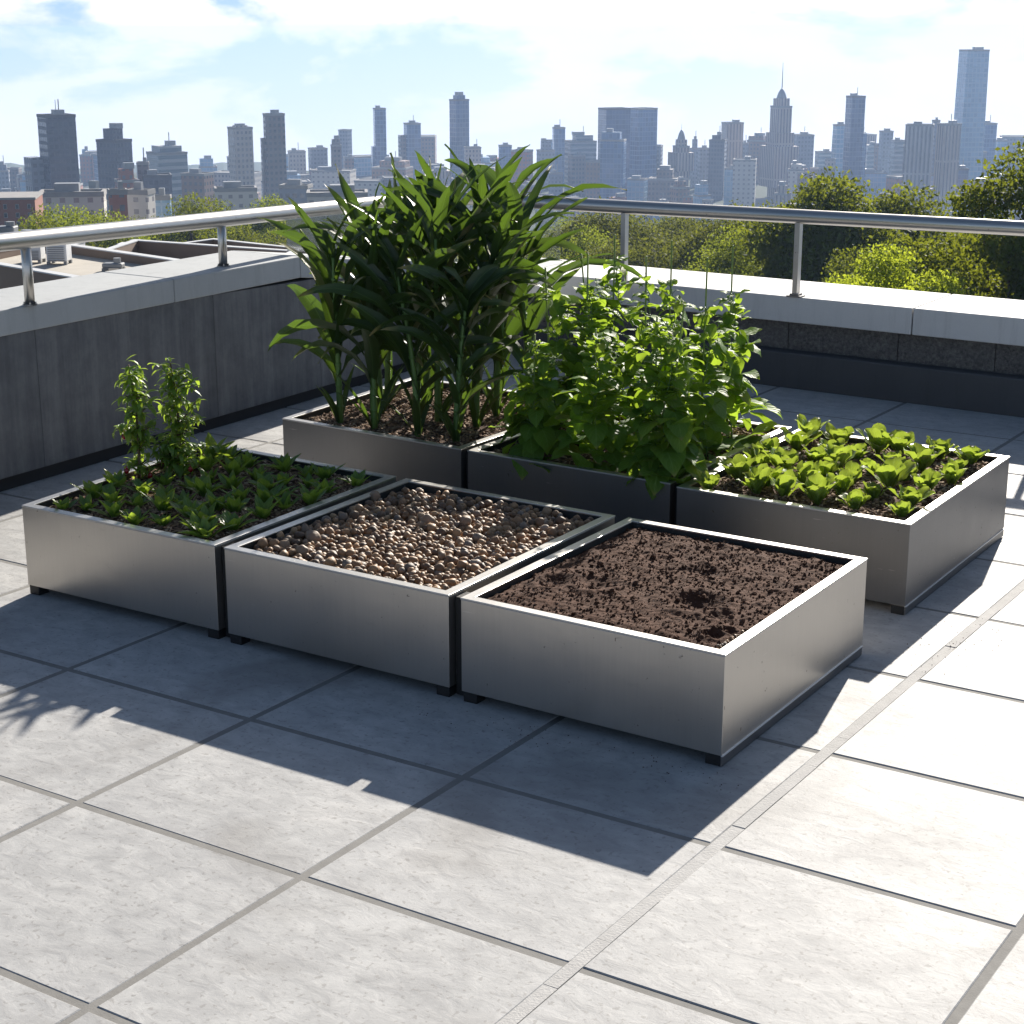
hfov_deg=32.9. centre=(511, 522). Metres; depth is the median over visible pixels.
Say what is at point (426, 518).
pebble
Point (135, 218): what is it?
tree
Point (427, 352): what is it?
corn plant
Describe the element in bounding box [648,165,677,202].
tower block
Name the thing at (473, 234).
corn plant
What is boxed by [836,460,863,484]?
lettuce
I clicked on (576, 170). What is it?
building
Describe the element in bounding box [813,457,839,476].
lettuce
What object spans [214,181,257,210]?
building
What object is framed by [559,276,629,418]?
bean plant
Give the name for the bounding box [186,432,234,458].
leafy seedling
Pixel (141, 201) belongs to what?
building
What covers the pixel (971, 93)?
tower block
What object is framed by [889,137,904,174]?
tower block
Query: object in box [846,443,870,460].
lettuce
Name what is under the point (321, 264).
corn plant
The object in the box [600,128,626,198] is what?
tower block
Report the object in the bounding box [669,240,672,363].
garden cane
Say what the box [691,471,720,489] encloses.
lettuce
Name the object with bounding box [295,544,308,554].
pebble
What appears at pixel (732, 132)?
tower block
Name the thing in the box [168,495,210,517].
leafy seedling
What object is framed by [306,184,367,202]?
building
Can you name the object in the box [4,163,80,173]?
hills
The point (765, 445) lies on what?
lettuce
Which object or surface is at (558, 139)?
tower block
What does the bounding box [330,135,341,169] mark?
tower block
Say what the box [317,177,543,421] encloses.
corn plant
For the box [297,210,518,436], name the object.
corn plant
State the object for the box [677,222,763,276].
tree
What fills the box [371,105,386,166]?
tower block
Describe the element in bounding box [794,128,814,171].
tower block
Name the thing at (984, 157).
tower block
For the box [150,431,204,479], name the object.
pepper plant
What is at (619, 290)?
bean plant
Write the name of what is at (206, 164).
tower block
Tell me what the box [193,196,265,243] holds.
tree
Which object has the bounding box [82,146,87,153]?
tower block
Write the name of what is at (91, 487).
leafy seedling
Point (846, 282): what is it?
tree
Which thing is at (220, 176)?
tower block
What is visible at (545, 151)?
tower block
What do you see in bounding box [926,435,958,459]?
lettuce
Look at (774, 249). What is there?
tree
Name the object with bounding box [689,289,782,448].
bean plant
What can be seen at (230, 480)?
leafy seedling
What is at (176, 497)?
leafy seedling
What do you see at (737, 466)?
lettuce
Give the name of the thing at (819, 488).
lettuce
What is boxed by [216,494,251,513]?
leafy seedling
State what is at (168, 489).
leafy seedling
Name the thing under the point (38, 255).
roof unit
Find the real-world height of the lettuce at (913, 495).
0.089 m
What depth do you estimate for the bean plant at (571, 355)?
6.25 m
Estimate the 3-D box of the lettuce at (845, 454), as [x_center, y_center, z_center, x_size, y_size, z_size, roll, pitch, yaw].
[1.109,-0.216,5.891,0.120,0.114,0.164,15,22,42]
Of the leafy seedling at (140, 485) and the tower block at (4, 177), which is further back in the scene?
the tower block at (4, 177)
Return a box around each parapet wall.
[0,250,486,491]
[487,258,1023,417]
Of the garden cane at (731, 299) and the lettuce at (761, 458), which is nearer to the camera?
the lettuce at (761, 458)
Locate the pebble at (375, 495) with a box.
[369,490,380,501]
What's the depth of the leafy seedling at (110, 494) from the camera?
5.45 m
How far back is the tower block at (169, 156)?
1055.21 m
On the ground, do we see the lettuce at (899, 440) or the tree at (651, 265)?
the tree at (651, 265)
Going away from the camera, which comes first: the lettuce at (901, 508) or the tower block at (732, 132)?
the lettuce at (901, 508)
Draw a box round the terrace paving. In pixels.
[0,353,1023,1023]
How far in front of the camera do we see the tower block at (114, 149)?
936.72 m
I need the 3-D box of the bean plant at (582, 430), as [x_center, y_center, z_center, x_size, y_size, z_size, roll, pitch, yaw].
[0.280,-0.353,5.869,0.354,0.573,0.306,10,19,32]
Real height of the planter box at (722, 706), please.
0.290 m
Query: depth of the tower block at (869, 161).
1662.57 m
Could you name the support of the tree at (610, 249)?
on the ground
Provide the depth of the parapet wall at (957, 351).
8.40 m
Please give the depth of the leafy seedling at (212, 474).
5.73 m
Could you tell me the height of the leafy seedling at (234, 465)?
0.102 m
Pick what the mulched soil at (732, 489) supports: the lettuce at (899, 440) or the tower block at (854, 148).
the lettuce at (899, 440)
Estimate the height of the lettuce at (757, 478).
0.120 m
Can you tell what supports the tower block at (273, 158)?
on the ground
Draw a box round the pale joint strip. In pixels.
[496,580,1023,1023]
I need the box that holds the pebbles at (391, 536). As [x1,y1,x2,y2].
[253,487,593,589]
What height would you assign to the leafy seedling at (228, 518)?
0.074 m
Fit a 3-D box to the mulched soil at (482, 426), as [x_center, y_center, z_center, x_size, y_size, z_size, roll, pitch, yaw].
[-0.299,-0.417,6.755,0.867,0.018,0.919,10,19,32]
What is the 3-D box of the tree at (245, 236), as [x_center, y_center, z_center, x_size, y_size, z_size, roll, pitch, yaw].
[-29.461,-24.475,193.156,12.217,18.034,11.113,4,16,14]
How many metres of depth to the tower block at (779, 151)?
1499.75 m
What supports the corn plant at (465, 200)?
on the mulched soil at (482, 426)
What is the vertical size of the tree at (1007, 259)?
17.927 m
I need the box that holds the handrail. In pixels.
[0,192,1023,305]
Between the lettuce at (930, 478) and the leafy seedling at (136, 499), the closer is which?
the leafy seedling at (136, 499)
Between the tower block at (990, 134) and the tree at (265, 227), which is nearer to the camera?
the tree at (265, 227)
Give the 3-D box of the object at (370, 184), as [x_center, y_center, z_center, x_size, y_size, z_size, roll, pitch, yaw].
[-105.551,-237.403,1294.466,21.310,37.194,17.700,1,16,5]
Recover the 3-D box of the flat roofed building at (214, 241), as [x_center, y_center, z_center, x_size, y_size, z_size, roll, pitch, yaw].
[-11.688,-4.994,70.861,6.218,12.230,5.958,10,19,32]
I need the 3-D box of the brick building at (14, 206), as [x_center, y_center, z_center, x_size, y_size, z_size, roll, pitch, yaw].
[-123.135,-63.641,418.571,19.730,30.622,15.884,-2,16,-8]
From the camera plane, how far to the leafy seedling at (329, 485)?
5.58 m
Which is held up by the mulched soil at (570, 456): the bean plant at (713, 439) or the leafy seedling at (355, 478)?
the bean plant at (713, 439)
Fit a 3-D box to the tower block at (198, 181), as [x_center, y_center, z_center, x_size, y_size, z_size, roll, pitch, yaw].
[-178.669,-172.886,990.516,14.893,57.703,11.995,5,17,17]
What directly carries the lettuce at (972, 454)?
on the mulched soil at (732, 489)
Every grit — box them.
[716,630,743,648]
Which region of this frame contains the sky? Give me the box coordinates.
[0,0,1023,170]
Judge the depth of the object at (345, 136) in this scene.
1738.24 m
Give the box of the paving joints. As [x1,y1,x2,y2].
[0,368,1023,1023]
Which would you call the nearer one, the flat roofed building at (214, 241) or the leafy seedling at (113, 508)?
the leafy seedling at (113, 508)
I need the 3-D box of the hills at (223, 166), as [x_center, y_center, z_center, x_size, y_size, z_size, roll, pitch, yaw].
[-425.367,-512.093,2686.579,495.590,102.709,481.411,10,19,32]
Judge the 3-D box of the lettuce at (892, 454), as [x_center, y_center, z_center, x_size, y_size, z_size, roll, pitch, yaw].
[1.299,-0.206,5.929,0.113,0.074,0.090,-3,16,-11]
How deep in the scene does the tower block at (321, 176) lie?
1350.05 m
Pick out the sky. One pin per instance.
(189, 70)
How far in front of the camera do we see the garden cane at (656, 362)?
5.71 m
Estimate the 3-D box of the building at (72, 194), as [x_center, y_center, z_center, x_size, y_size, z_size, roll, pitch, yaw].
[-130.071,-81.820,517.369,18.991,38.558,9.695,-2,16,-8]
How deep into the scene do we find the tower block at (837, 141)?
1563.09 m
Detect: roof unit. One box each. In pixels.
[0,221,17,232]
[31,247,45,263]
[46,244,72,264]
[102,257,125,271]
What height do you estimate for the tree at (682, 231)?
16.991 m
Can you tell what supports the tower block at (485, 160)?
on the ground
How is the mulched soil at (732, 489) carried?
in the planter box at (916, 559)
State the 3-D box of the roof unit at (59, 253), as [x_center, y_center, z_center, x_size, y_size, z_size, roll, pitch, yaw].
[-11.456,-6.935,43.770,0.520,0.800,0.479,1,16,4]
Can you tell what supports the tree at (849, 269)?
on the ground
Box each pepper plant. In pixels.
[112,355,162,479]
[144,357,218,463]
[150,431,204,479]
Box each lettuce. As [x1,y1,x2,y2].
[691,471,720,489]
[716,453,755,481]
[736,463,773,493]
[742,444,771,465]
[756,437,788,453]
[762,446,799,469]
[765,466,783,486]
[768,469,803,496]
[780,426,820,450]
[782,460,820,487]
[795,414,829,441]
[796,473,838,504]
[802,444,827,461]
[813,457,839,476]
[817,438,844,456]
[820,422,853,443]
[820,443,861,468]
[826,468,855,494]
[835,489,870,509]
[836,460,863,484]
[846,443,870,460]
[856,423,892,453]
[859,458,881,473]
[859,481,887,499]
[861,456,915,488]
[874,450,905,461]
[882,429,914,453]
[885,500,916,516]
[887,485,935,506]
[898,456,917,480]
[903,442,945,470]
[910,468,943,494]
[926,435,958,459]
[939,462,967,484]
[940,457,967,468]
[953,445,989,465]
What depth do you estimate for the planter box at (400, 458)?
6.37 m
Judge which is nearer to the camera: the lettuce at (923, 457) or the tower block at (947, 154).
the lettuce at (923, 457)
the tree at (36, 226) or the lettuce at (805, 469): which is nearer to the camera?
the lettuce at (805, 469)
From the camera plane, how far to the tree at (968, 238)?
65.44 m
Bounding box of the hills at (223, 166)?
[188,162,261,171]
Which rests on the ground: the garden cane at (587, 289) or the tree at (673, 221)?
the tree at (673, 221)
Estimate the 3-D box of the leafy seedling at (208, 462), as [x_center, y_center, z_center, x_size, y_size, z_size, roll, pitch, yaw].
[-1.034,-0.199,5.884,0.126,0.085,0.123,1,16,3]
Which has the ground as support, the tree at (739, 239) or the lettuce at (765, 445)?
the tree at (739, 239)
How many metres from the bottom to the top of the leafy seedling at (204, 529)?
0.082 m
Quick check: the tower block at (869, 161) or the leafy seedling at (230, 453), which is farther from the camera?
the tower block at (869, 161)
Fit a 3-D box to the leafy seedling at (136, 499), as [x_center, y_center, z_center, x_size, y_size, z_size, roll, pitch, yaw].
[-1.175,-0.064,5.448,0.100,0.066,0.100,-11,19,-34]
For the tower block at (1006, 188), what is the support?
on the ground
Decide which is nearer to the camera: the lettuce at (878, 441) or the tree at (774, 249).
the lettuce at (878, 441)
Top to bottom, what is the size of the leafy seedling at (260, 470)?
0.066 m
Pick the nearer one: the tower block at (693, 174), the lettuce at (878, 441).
the lettuce at (878, 441)
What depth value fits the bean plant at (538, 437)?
5.99 m
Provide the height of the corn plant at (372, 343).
0.934 m
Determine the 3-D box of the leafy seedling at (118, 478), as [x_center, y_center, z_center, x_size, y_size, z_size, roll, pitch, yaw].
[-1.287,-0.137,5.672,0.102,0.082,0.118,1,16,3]
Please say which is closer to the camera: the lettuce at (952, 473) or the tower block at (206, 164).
the lettuce at (952, 473)
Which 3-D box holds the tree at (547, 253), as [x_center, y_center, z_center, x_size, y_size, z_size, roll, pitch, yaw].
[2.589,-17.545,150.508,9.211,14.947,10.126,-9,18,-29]
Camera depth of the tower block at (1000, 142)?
1642.59 m
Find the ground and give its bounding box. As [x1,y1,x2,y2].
[79,170,1009,246]
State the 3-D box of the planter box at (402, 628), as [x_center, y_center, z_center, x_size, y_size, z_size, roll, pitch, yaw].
[-0.242,0.164,5.157,0.858,0.290,0.933,10,19,32]
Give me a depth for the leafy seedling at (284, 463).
5.87 m
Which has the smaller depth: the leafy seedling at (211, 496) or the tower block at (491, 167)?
the leafy seedling at (211, 496)
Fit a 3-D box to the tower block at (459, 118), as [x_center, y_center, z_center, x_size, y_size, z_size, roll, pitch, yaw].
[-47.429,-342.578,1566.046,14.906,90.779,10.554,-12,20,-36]
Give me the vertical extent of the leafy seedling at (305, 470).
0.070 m
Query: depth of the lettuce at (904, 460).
5.75 m
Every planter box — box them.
[21,445,395,638]
[224,478,614,696]
[282,378,552,488]
[460,517,867,766]
[467,420,790,524]
[676,429,1009,614]
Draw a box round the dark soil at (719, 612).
[487,528,844,648]
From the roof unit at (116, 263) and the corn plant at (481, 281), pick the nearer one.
the corn plant at (481, 281)
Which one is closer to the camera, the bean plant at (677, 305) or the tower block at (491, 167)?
the bean plant at (677, 305)
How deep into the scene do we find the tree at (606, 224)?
167.80 m
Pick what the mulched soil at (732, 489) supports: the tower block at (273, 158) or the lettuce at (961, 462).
the lettuce at (961, 462)
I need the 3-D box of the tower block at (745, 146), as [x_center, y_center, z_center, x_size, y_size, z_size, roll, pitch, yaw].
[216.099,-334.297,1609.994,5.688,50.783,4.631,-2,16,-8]
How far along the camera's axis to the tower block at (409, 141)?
1600.55 m
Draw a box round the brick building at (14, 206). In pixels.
[0,191,44,228]
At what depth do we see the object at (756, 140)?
1658.65 m
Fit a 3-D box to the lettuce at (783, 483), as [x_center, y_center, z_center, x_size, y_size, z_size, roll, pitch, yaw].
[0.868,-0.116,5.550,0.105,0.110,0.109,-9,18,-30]
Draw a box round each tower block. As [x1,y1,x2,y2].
[0,157,10,191]
[24,99,79,191]
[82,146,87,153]
[95,123,132,216]
[114,162,139,188]
[137,147,148,187]
[142,169,172,212]
[146,132,187,215]
[180,168,214,212]
[199,155,216,171]
[214,170,261,198]
[227,123,254,185]
[260,109,286,205]
[261,169,310,196]
[287,147,305,172]
[308,145,327,172]
[311,166,355,188]
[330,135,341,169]
[343,152,353,168]
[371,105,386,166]
[371,151,412,184]
[398,115,420,178]
[415,166,453,184]
[449,92,468,178]
[462,164,494,191]
[481,154,498,165]
[498,142,511,181]
[536,138,554,189]
[552,125,565,187]
[564,126,596,191]
[598,107,630,196]
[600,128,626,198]
[629,107,657,197]
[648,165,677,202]
[668,128,693,185]
[690,136,697,187]
[697,145,708,183]
[708,131,726,199]
[721,119,743,166]
[732,150,756,206]
[743,140,748,157]
[759,71,798,197]
[788,154,803,199]
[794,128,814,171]
[814,149,830,166]
[831,122,844,191]
[842,87,866,194]
[865,142,875,167]
[877,128,893,174]
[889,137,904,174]
[901,121,934,211]
[931,117,940,172]
[932,113,961,216]
[954,47,989,189]
[957,159,968,195]
[982,151,986,177]
[983,115,997,175]
[990,167,1012,214]
[994,137,1007,174]
[1012,149,1023,179]
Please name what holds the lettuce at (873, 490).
on the mulched soil at (732, 489)
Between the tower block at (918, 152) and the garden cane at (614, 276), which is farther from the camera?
the tower block at (918, 152)
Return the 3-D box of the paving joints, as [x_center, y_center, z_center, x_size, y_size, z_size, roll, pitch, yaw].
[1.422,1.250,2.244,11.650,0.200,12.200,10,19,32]
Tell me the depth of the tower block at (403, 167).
1427.22 m
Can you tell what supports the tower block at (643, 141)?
on the ground
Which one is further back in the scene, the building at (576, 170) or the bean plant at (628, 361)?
the building at (576, 170)
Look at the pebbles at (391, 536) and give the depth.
5.09 m
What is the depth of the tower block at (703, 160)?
1587.48 m
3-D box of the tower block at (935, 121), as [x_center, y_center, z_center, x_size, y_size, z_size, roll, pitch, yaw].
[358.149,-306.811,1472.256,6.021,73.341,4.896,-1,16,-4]
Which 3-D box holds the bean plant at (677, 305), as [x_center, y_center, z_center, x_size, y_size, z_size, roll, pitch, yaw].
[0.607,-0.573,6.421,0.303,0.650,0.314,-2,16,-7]
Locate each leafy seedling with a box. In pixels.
[51,497,78,509]
[70,480,115,499]
[77,493,99,510]
[88,499,130,517]
[96,483,129,503]
[102,469,131,487]
[120,477,157,496]
[120,505,152,524]
[122,492,149,506]
[137,486,182,511]
[146,484,176,495]
[147,512,179,525]
[153,471,174,484]
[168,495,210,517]
[171,463,199,475]
[173,489,199,504]
[175,474,196,489]
[177,511,220,532]
[178,516,236,537]
[184,501,222,521]
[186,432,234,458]
[186,474,225,497]
[188,453,223,470]
[191,486,235,510]
[197,467,218,482]
[212,443,248,460]
[212,470,246,488]
[213,455,254,475]
[215,510,258,531]
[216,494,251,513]
[219,483,251,500]
[233,450,262,467]
[241,465,273,480]
[242,494,281,518]
[247,472,285,490]
[247,481,292,502]
[256,453,300,471]
[271,471,294,485]
[272,490,299,509]
[275,485,300,495]
[288,482,327,504]
[294,463,322,476]
[297,473,320,487]
[307,478,342,494]
[310,462,344,479]
[337,469,372,485]
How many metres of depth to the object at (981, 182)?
1326.04 m
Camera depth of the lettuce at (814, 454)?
5.96 m
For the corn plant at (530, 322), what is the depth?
6.72 m
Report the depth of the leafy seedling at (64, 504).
5.41 m
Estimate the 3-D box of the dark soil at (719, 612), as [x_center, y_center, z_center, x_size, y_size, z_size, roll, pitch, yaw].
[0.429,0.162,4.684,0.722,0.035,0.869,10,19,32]
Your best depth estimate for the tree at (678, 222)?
178.87 m
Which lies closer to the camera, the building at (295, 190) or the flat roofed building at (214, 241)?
the flat roofed building at (214, 241)
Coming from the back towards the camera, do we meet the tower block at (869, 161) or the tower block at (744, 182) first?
the tower block at (869, 161)
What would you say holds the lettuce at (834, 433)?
on the mulched soil at (732, 489)
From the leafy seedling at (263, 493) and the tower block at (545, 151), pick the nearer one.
the leafy seedling at (263, 493)
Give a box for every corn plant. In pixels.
[257,197,422,423]
[268,183,439,428]
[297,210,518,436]
[313,164,448,412]
[317,156,523,414]
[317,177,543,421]
[337,152,411,398]
[341,150,471,384]
[369,262,535,442]
[377,156,454,403]
[384,144,586,392]
[390,209,573,428]
[399,163,485,381]
[422,156,554,407]
[433,154,648,390]
[456,165,567,416]
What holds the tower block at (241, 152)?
on the ground
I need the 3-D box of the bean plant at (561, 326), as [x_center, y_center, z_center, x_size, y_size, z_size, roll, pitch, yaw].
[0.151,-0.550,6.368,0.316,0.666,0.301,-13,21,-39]
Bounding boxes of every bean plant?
[489,339,566,479]
[508,284,585,429]
[551,333,634,472]
[556,283,634,443]
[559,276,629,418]
[573,254,649,419]
[610,325,695,485]
[611,273,683,452]
[622,320,711,499]
[640,279,710,416]
[662,303,766,468]
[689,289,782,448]
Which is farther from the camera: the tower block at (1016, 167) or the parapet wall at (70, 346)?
the tower block at (1016, 167)
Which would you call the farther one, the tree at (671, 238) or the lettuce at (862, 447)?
the tree at (671, 238)
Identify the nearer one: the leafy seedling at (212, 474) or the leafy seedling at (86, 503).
the leafy seedling at (86, 503)
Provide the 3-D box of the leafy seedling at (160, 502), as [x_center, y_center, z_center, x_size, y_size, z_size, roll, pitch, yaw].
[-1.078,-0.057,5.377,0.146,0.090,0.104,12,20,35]
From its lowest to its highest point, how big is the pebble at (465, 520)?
0.033 m
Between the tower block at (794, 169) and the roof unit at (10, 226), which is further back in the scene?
the tower block at (794, 169)
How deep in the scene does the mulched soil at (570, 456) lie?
6.12 m
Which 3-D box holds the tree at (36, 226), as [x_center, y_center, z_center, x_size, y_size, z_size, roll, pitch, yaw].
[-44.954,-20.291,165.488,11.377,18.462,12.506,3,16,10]
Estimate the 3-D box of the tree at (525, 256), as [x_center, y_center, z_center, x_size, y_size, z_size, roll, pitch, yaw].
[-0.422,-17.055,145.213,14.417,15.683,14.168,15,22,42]
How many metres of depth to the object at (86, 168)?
1667.31 m
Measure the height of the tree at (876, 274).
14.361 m
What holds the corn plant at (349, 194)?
on the mulched soil at (482, 426)
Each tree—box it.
[16,213,63,230]
[18,203,100,246]
[60,205,113,244]
[80,208,161,247]
[124,215,146,238]
[141,192,228,241]
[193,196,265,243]
[226,193,290,241]
[227,224,263,242]
[261,230,286,245]
[271,239,286,244]
[484,238,576,260]
[525,216,574,243]
[533,237,565,258]
[534,196,682,267]
[544,223,635,260]
[573,231,668,267]
[628,199,759,270]
[628,248,681,269]
[643,216,699,236]
[647,216,727,245]
[648,232,682,258]
[665,223,700,245]
[677,201,776,274]
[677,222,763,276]
[678,262,712,272]
[735,166,935,281]
[818,244,875,282]
[824,271,874,286]
[837,239,924,290]
[865,180,973,256]
[875,136,1023,299]
[910,268,969,295]
[932,216,1016,282]
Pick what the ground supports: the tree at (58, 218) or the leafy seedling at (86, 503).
the tree at (58, 218)
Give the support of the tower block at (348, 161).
on the ground
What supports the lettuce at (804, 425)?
on the mulched soil at (732, 489)
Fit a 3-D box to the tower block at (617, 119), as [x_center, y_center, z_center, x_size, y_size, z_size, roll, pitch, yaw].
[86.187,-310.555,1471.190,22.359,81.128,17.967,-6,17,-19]
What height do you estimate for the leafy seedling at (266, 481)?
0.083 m
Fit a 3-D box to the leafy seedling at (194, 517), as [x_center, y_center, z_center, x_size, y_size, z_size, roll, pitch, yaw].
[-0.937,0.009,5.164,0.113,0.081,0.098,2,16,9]
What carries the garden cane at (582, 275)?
in the planter box at (584, 488)
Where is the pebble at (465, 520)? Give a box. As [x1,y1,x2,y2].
[460,516,471,524]
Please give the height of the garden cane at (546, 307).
0.635 m
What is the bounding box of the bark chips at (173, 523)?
[50,454,370,540]
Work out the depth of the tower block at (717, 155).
1487.69 m
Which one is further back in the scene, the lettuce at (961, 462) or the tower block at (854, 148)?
the tower block at (854, 148)
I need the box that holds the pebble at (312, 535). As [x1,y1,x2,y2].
[305,530,320,541]
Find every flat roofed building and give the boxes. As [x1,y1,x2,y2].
[0,244,177,288]
[107,239,292,258]
[185,238,305,253]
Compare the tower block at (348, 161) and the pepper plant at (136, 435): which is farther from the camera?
the tower block at (348, 161)
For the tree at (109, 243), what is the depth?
167.96 m
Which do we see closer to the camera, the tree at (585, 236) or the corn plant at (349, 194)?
the corn plant at (349, 194)
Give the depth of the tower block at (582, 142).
1520.81 m
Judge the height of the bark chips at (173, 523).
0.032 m
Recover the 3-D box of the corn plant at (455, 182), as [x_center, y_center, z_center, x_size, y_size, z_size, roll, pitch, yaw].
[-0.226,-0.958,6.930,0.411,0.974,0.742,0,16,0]
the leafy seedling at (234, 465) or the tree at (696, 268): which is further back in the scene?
the tree at (696, 268)
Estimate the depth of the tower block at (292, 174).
1372.12 m
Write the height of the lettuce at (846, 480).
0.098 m
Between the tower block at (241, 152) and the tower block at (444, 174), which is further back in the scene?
the tower block at (444, 174)
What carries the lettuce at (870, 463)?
on the mulched soil at (732, 489)
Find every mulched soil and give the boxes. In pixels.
[308,387,517,445]
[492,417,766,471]
[712,441,989,520]
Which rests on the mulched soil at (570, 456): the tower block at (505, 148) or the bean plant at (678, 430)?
the bean plant at (678, 430)
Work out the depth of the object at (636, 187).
1424.53 m
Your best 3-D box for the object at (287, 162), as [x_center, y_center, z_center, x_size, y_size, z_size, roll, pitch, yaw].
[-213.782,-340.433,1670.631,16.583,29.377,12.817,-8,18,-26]
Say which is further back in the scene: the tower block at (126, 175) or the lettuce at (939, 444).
the tower block at (126, 175)
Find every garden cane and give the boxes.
[533,334,535,409]
[544,267,551,400]
[580,254,588,338]
[586,254,588,375]
[593,328,596,464]
[612,235,615,370]
[643,256,646,381]
[654,316,657,442]
[667,304,684,448]
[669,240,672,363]
[701,257,707,449]
[726,245,733,437]
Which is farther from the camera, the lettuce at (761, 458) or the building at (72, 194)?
the building at (72, 194)
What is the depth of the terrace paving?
3.85 m
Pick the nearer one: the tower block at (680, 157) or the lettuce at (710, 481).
the lettuce at (710, 481)
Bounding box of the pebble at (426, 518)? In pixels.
[419,514,434,523]
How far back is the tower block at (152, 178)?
880.78 m
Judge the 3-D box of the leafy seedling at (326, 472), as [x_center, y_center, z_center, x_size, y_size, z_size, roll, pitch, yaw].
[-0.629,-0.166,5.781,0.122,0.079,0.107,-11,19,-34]

